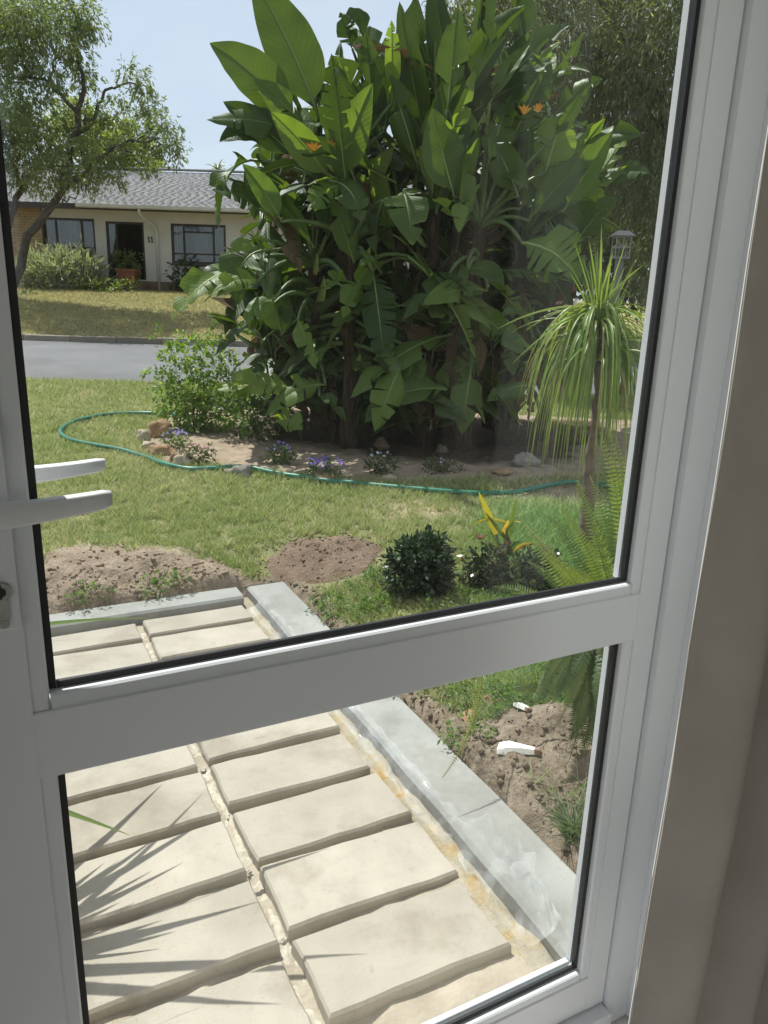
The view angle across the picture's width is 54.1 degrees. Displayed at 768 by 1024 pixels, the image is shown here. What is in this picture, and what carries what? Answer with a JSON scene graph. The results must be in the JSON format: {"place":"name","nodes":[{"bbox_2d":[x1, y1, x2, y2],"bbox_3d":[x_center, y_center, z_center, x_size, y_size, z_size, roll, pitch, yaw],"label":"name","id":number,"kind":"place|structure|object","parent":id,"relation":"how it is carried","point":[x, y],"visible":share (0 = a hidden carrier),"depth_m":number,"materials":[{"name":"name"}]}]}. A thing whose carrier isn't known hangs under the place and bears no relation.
{"place":"outdoors","nodes":[
{"label":"outdoors","id":0,"kind":"place"},
{"bbox_2d":[17,286,337,340],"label":"verge grass","id":1,"kind":"structure","parent":0,"point":[74,295],"depth_m":19.30,"materials":[{"name":"green plant"}]},
{"bbox_2d":[26,376,633,846],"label":"grass","id":2,"kind":"structure","parent":0,"point":[534,514],"depth_m":5.37,"materials":[{"name":"green plant"}]},
{"bbox_2d":[58,411,616,495],"bbox_3d":[-0.808,-0.500,6.766,6.132,0.113,1.742,11,19,30],"label":"garden hose","id":3,"kind":"object","parent":2,"relation":"on","point":[425,489],"visible":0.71,"depth_m":6.19,"materials":[{"name":"rubber"}]},
{"bbox_2d":[22,340,638,394],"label":"road","id":4,"kind":"structure","parent":0,"point":[78,360],"depth_m":13.45,"materials":[{"name":"grey asphalt"}]},
{"bbox_2d":[17,288,644,873],"bbox_3d":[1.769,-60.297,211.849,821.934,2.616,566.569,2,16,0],"label":"ground","id":5,"kind":"structure","parent":0,"point":[485,456],"depth_m":6.78,"materials":[{"name":"green plant"}]},
{"bbox_2d":[17,287,38,294],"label":"shrub","id":6,"kind":"object","parent":5,"relation":"on","point":[25,291],"visible":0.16,"depth_m":21.88,"materials":[{"name":"green plant"}]},
{"bbox_2d":[14,234,118,291],"bbox_3d":[-10.134,-7.546,23.529,3.721,2.331,2.668,2,16,0],"label":"shrub","id":7,"kind":"object","parent":5,"relation":"on","point":[46,266],"visible":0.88,"depth_m":23.22,"materials":[{"name":"green plant"}]},
{"bbox_2d":[0,0,192,287],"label":"street tree","id":8,"kind":"object","parent":5,"relation":"on","point":[21,124],"visible":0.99,"depth_m":19.20,"materials":[{"name":"green plant"}]},
{"bbox_2d":[62,274,141,292],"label":"plants","id":9,"kind":"object","parent":5,"relation":"on","point":[109,289],"visible":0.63,"depth_m":23.23,"materials":[{"name":"green plant"}]},
{"bbox_2d":[44,549,176,614],"bbox_3d":[-1.547,0.416,4.031,1.135,0.267,0.706,-8,19,-32],"label":"soil heap","id":10,"kind":"object","parent":5,"relation":"on","point":[56,605],"visible":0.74,"depth_m":3.99,"materials":[{"name":"brown soil"}]},
{"bbox_2d":[47,87,173,171],"bbox_3d":[-10.514,-12.292,29.030,4.878,7.380,2.897,5,16,11],"label":"yellowish tree","id":11,"kind":"object","parent":5,"relation":"on","point":[112,138],"visible":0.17,"depth_m":28.21,"materials":[{"name":"green plant"}]},
{"bbox_2d":[115,268,140,283],"bbox_3d":[-8.311,-7.659,24.462,0.640,0.470,0.640,2,16,0],"label":"planter","id":12,"kind":"object","parent":5,"relation":"on","point":[127,273],"visible":0.83,"depth_m":24.20,"materials":[{"name":"red ceramic"}]},
{"bbox_2d":[109,247,144,276],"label":"planter plant","id":13,"kind":"object","parent":12,"relation":"in","point":[128,263],"visible":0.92,"depth_m":24.20,"materials":[{"name":"green plant"}]},
{"bbox_2d":[136,429,150,441],"bbox_3d":[-2.351,-0.728,7.353,0.144,0.165,0.113,2,16,0],"label":"stone","id":14,"kind":"object","parent":5,"relation":"on","point":[142,433],"visible":0.66,"depth_m":7.32,"materials":[{"name":"grey stone"}]},
{"bbox_2d":[49,587,243,636],"bbox_3d":[-2.160,0.641,3.431,3.086,0.125,0.171,-6,18,-27],"label":"concrete edging","id":15,"kind":"object","parent":5,"relation":"on","point":[191,603],"visible":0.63,"depth_m":3.84,"materials":[{"name":"grey concrete"}]},
{"bbox_2d":[141,441,156,448],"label":"stone","id":16,"kind":"object","parent":5,"relation":"on","point":[146,443],"visible":0.61,"depth_m":7.08,"materials":[{"name":"grey stone"}]},
{"bbox_2d":[148,419,171,437],"bbox_3d":[-2.252,-0.814,7.552,0.273,0.248,0.215,2,16,0],"label":"stone","id":17,"kind":"object","parent":5,"relation":"on","point":[158,426],"visible":0.67,"depth_m":7.47,"materials":[{"name":"brown stone"}]},
{"bbox_2d":[147,444,176,456],"bbox_3d":[-2.040,-0.563,6.920,0.243,0.128,0.221,-9,20,-34],"label":"stone","id":18,"kind":"object","parent":5,"relation":"on","point":[167,449],"visible":0.7,"depth_m":6.84,"materials":[{"name":"brown stone"}]},
{"bbox_2d":[169,450,177,461],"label":"stone","id":19,"kind":"object","parent":5,"relation":"on","point":[173,454],"visible":0.49,"depth_m":6.60,"materials":[{"name":"brown stone"}]},
{"bbox_2d":[158,427,193,448],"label":"flowering plant","id":20,"kind":"object","parent":5,"relation":"on","point":[176,440],"visible":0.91,"depth_m":7.06,"materials":[{"name":"green plant"}]},
{"bbox_2d":[161,253,202,291],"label":"shrub","id":21,"kind":"object","parent":5,"relation":"on","point":[177,280],"visible":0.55,"depth_m":24.28,"materials":[{"name":"green plant"}]},
{"bbox_2d":[172,452,195,465],"bbox_3d":[-1.736,-0.440,6.537,0.203,0.174,0.121,2,16,0],"label":"stone","id":22,"kind":"object","parent":5,"relation":"on","point":[180,457],"visible":0.6,"depth_m":6.49,"materials":[{"name":"grey stone"}]},
{"bbox_2d":[139,319,247,434],"bbox_3d":[-1.959,-1.342,7.952,1.084,1.406,1.016,10,18,26],"label":"flowering bush","id":23,"kind":"object","parent":5,"relation":"on","point":[202,404],"visible":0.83,"depth_m":7.89,"materials":[{"name":"green plant"}]},
{"bbox_2d":[179,442,216,463],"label":"flowering plant","id":24,"kind":"object","parent":5,"relation":"on","point":[204,450],"visible":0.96,"depth_m":6.54,"materials":[{"name":"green plant"}]},
{"bbox_2d":[147,554,252,598],"bbox_3d":[-1.054,0.416,4.159,0.703,0.251,0.632,2,16,0],"label":"soil heap","id":25,"kind":"object","parent":5,"relation":"on","point":[208,582],"visible":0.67,"depth_m":4.15,"materials":[{"name":"brown soil"}]},
{"bbox_2d":[6,163,425,293],"bbox_3d":[-5.218,-10.244,27.906,19.500,4.572,9.800,2,16,0],"label":"bungalow","id":26,"kind":"object","parent":5,"relation":"on","point":[169,217],"visible":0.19,"depth_m":24.61,"materials":[{"name":"paint"}]},
{"bbox_2d":[43,217,98,262],"bbox_3d":[-10.275,-8.914,24.678,1.780,1.360,0.270,2,16,0],"label":"window","id":27,"kind":"structure","parent":26,"relation":"in","point":[71,227],"depth_m":24.69,"materials":[{"name":"grey glass"}]},
{"bbox_2d":[105,221,145,279],"bbox_3d":[-8.464,-8.584,24.729,1.240,1.790,0.080,2,16,0],"label":"front door","id":28,"kind":"structure","parent":26,"relation":"in","point":[129,235],"depth_m":24.63,"materials":[{"name":"grey"}]},
{"bbox_2d":[170,223,225,265],"bbox_3d":[-6.063,-8.748,24.686,1.890,1.300,0.270,2,16,0],"label":"window","id":29,"kind":"structure","parent":26,"relation":"in","point":[201,233],"depth_m":24.72,"materials":[{"name":"grey glass"}]},
{"bbox_2d":[205,159,228,172],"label":"distant palm","id":30,"kind":"object","parent":5,"relation":"on","point":[217,167],"visible":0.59,"depth_m":42.27,"materials":[{"name":"green plant"}]},
{"bbox_2d":[232,464,251,478],"bbox_3d":[-1.181,-0.324,6.232,0.171,0.156,0.133,2,16,0],"label":"stone","id":31,"kind":"object","parent":5,"relation":"on","point":[245,469],"visible":0.6,"depth_m":6.18,"materials":[{"name":"grey stone"}]},
{"bbox_2d":[207,379,295,441],"bbox_3d":[-1.341,-1.008,7.549,0.922,0.632,0.716,11,18,28],"label":"bush","id":32,"kind":"object","parent":5,"relation":"on","point":[260,405],"visible":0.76,"depth_m":7.47,"materials":[{"name":"green plant"}]},
{"bbox_2d":[260,441,299,464],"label":"flowering plant","id":33,"kind":"object","parent":5,"relation":"on","point":[284,455],"visible":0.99,"depth_m":6.56,"materials":[{"name":"green plant"}]},
{"bbox_2d":[74,597,532,1023],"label":"sand bed","id":34,"kind":"object","parent":5,"relation":"on","point":[427,1004],"visible":0.11,"depth_m":1.88,"materials":[{"name":"beige sand"}]},
{"bbox_2d":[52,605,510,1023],"bbox_3d":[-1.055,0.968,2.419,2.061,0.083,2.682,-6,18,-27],"label":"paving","id":35,"kind":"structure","parent":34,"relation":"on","point":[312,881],"depth_m":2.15,"materials":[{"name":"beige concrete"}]},
{"bbox_2d":[49,618,147,834],"bbox_3d":[-1.023,0.562,1.935,1.599,1.049,1.060,-4,17,-20],"label":"potted spiky plant","id":36,"kind":"object","parent":35,"relation":"on","point":[78,816],"visible":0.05,"depth_m":2.22,"materials":[{"name":"green plant"}]},
{"bbox_2d":[247,606,554,971],"bbox_3d":[-0.127,0.869,2.896,0.117,0.076,2.600,-6,18,-26],"label":"sand strip","id":37,"kind":"object","parent":34,"relation":"on","point":[529,947],"visible":0.45,"depth_m":2.30,"materials":[{"name":"beige sand"}]},
{"bbox_2d":[61,559,554,749],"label":"ground weeds","id":38,"kind":"object","parent":5,"relation":"on","point":[359,607],"visible":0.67,"depth_m":3.77,"materials":[{"name":"green plant"}]},
{"bbox_2d":[46,548,591,830],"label":"soil clods","id":39,"kind":"object","parent":5,"relation":"on","point":[153,559],"visible":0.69,"depth_m":4.05,"materials":[{"name":"brown soil"}]},
{"bbox_2d":[254,530,393,590],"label":"reddish clods","id":40,"kind":"object","parent":5,"relation":"on","point":[318,549],"visible":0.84,"depth_m":4.48,"materials":[{"name":"soil"}]},
{"bbox_2d":[266,536,382,583],"bbox_3d":[-0.356,0.270,4.519,0.743,0.191,0.697,2,16,0],"label":"soil heap","id":41,"kind":"object","parent":5,"relation":"on","point":[305,573],"visible":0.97,"depth_m":4.42,"materials":[{"name":"brown soil"}]},
{"bbox_2d":[315,472,335,478],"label":"stone","id":42,"kind":"object","parent":5,"relation":"on","point":[325,475],"visible":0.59,"depth_m":6.12,"materials":[{"name":"stone"}]},
{"bbox_2d":[303,454,349,477],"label":"flowering plant","id":43,"kind":"object","parent":5,"relation":"on","point":[328,463],"visible":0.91,"depth_m":6.21,"materials":[{"name":"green plant"}]},
{"bbox_2d":[21,333,639,358],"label":"road kerb","id":44,"kind":"structure","parent":5,"relation":"on","point":[130,340],"depth_m":16.50,"materials":[{"name":"concrete"}]},
{"bbox_2d":[340,471,350,477],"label":"stone","id":45,"kind":"object","parent":5,"relation":"on","point":[346,474],"visible":0.92,"depth_m":6.22,"materials":[{"name":"grey stone"}]},
{"bbox_2d":[373,436,389,449],"bbox_3d":[-0.020,-0.662,7.351,0.155,0.150,0.130,12,19,31],"label":"stone","id":46,"kind":"object","parent":5,"relation":"on","point":[381,443],"visible":0.91,"depth_m":7.32,"materials":[{"name":"stone"}]},
{"bbox_2d":[363,447,400,474],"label":"flowering plant","id":47,"kind":"object","parent":5,"relation":"on","point":[377,469],"visible":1,"depth_m":6.26,"materials":[{"name":"green plant"}]},
{"bbox_2d":[380,474,396,480],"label":"stone","id":48,"kind":"object","parent":5,"relation":"on","point":[388,476],"visible":0.69,"depth_m":6.15,"materials":[{"name":"grey stone"}]},
{"bbox_2d":[172,0,650,452],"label":"banana like plant","id":49,"kind":"object","parent":5,"relation":"on","point":[428,343],"visible":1,"depth_m":6.69,"materials":[{"name":"green plant"}]},
{"bbox_2d":[247,582,575,963],"bbox_3d":[-0.006,0.835,3.004,0.239,0.124,2.891,-6,18,-26],"label":"concrete edging","id":50,"kind":"object","parent":5,"relation":"on","point":[521,867],"visible":0.56,"depth_m":2.42,"materials":[{"name":"grey concrete"}]},
{"bbox_2d":[376,523,458,603],"bbox_3d":[0.176,0.281,3.913,0.445,0.437,0.383,2,16,0],"label":"dark shrub","id":51,"kind":"object","parent":5,"relation":"on","point":[412,568],"visible":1,"depth_m":3.86,"materials":[{"name":"green plant"}]},
{"bbox_2d":[289,581,589,851],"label":"edge clods","id":52,"kind":"object","parent":5,"relation":"on","point":[501,776],"visible":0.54,"depth_m":2.68,"materials":[{"name":"soil"}]},
{"bbox_2d":[435,444,448,453],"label":"stone","id":53,"kind":"object","parent":5,"relation":"on","point":[441,449],"visible":0.98,"depth_m":7.17,"materials":[{"name":"stone"}]},
{"bbox_2d":[419,454,466,474],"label":"flowering plant","id":54,"kind":"object","parent":5,"relation":"on","point":[446,465],"visible":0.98,"depth_m":6.43,"materials":[{"name":"green plant"}]},
{"bbox_2d":[454,540,517,593],"bbox_3d":[0.547,0.306,3.980,0.356,0.335,0.284,7,17,19],"label":"dark shrub","id":55,"kind":"object","parent":5,"relation":"on","point":[488,571],"visible":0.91,"depth_m":3.94,"materials":[{"name":"green plant"}]},
{"bbox_2d":[479,695,498,704],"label":"dry leaf","id":56,"kind":"object","parent":5,"relation":"on","point":[490,696],"visible":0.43,"depth_m":2.97,"materials":[{"name":"brown plant"}]},
{"bbox_2d":[491,468,512,475],"bbox_3d":[1.007,-0.344,6.426,0.191,0.066,0.152,2,16,0],"label":"stone","id":57,"kind":"object","parent":5,"relation":"on","point":[505,471],"visible":0.84,"depth_m":6.39,"materials":[{"name":"brown stone"}]},
{"bbox_2d":[472,491,539,565],"bbox_3d":[0.651,0.142,4.056,0.385,0.530,0.094,2,16,0],"label":"strap leaved plant","id":58,"kind":"object","parent":5,"relation":"on","point":[505,532],"visible":0.88,"depth_m":4.05,"materials":[{"name":"yellow plant"}]},
{"bbox_2d":[449,702,595,811],"bbox_3d":[0.559,0.862,2.688,0.620,0.252,0.630,-12,21,-39],"label":"soil heap","id":59,"kind":"object","parent":5,"relation":"on","point":[487,772],"visible":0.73,"depth_m":2.60,"materials":[{"name":"brown soil"}]},
{"bbox_2d":[462,709,473,720],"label":"dry leaf","id":60,"kind":"object","parent":59,"relation":"on","point":[465,717],"visible":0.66,"depth_m":2.84,"materials":[{"name":"orange plant"}]},
{"bbox_2d":[497,741,540,754],"bbox_3d":[0.466,0.817,2.591,0.146,0.036,0.063,7,17,18],"label":"white offcut","id":61,"kind":"object","parent":59,"relation":"on","point":[505,747],"visible":1,"depth_m":2.58,"materials":[{"name":"plastic"}]},
{"bbox_2d":[513,702,531,710],"bbox_3d":[0.523,0.736,2.841,0.029,0.068,0.143,-1,16,-8],"label":"white offcut","id":62,"kind":"object","parent":59,"relation":"on","point":[522,706],"visible":1,"depth_m":2.82,"materials":[{"name":"plastic"}]},
{"bbox_2d":[496,548,552,594],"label":"dark shrub","id":63,"kind":"object","parent":5,"relation":"on","point":[513,579],"visible":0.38,"depth_m":3.91,"materials":[{"name":"green plant"}]},
{"bbox_2d":[511,452,541,466],"bbox_3d":[1.284,-0.468,6.818,0.273,0.156,0.219,2,16,0],"label":"stone","id":64,"kind":"object","parent":5,"relation":"on","point":[519,460],"visible":0.77,"depth_m":6.74,"materials":[{"name":"grey stone"}]},
{"bbox_2d":[442,430,627,777],"bbox_3d":[0.647,0.350,2.589,0.642,1.239,0.924,7,17,17],"label":"sword fern","id":65,"kind":"object","parent":5,"relation":"on","point":[578,675],"visible":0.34,"depth_m":2.58,"materials":[{"name":"green plant"}]},
{"bbox_2d":[507,544,568,592],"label":"dark shrub","id":66,"kind":"object","parent":5,"relation":"on","point":[524,559],"visible":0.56,"depth_m":3.91,"materials":[{"name":"green plant"}]},
{"bbox_2d":[421,0,683,322],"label":"weeping tree","id":67,"kind":"object","parent":5,"relation":"on","point":[632,63],"visible":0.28,"depth_m":10.92,"materials":[{"name":"green plant"}]},
{"bbox_2d":[536,785,585,847],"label":"grass tuft","id":68,"kind":"object","parent":5,"relation":"on","point":[567,824],"visible":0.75,"depth_m":2.30,"materials":[{"name":"green plant"}]},
{"bbox_2d":[452,0,676,321],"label":"shade tree","id":69,"kind":"object","parent":5,"relation":"on","point":[607,254],"visible":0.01,"depth_m":17.86,"materials":[{"name":"green plant"}]},
{"bbox_2d":[502,224,645,548],"bbox_3d":[1.185,-0.645,4.386,1.043,1.968,1.011,7,17,16],"label":"ponytail tree","id":70,"kind":"object","parent":5,"relation":"on","point":[599,322],"visible":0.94,"depth_m":4.27,"materials":[{"name":"green plant"}]},
{"bbox_2d":[512,164,657,301],"bbox_3d":[7.277,-13.063,34.556,18.795,7.728,8.390,2,16,0],"label":"broad tree","id":71,"kind":"object","parent":5,"relation":"on","point":[612,274],"depth_m":33.75,"materials":[{"name":"green plant"}]},
{"bbox_2d":[602,230,635,397],"bbox_3d":[3.357,-2.841,11.014,0.300,2.397,0.300,2,16,0],"label":"garden lantern","id":72,"kind":"object","parent":5,"relation":"on","point":[624,235],"visible":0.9,"depth_m":10.77,"materials":[{"name":"grey metal"}]},
{"bbox_2d":[0,0,680,302],"label":"sky","id":73,"kind":"structure","parent":0,"point":[174,37],"materials":[{"name":"blue"}]},
{"bbox_2d":[555,304,589,401],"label":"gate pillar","id":74,"kind":"structure","parent":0,"point":[570,375],"depth_m":10.69,"materials":[{"name":"brick"}]},
{"bbox_2d":[611,1014,628,1023],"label":"wall","id":75,"kind":"structure","parent":0,"point":[624,1019],"depth_m":1.29,"materials":[{"name":"paint"}]},
{"bbox_2d":[558,0,767,1023],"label":"door frame","id":76,"kind":"object","parent":75,"relation":"on","point":[745,138],"visible":0.51,"depth_m":1.03,"materials":[{"name":"white metal"}]},
{"bbox_2d":[0,0,744,1023],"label":"glazed door","id":77,"kind":"structure","parent":76,"relation":"attached to","point":[52,730],"depth_m":0.86,"materials":[{"name":"white metal"}]},
{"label":"wall","id":78,"kind":"structure","parent":0,"visible":0},
{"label":"curtain rod","id":79,"kind":"object","parent":78,"relation":"attached to","visible":0},
{"bbox_2d":[628,128,767,1023],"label":"curtain","id":80,"kind":"object","parent":79,"relation":"hanging from","point":[703,956],"visible":1,"depth_m":0.80,"materials":[{"name":"fabric"}]}
]}

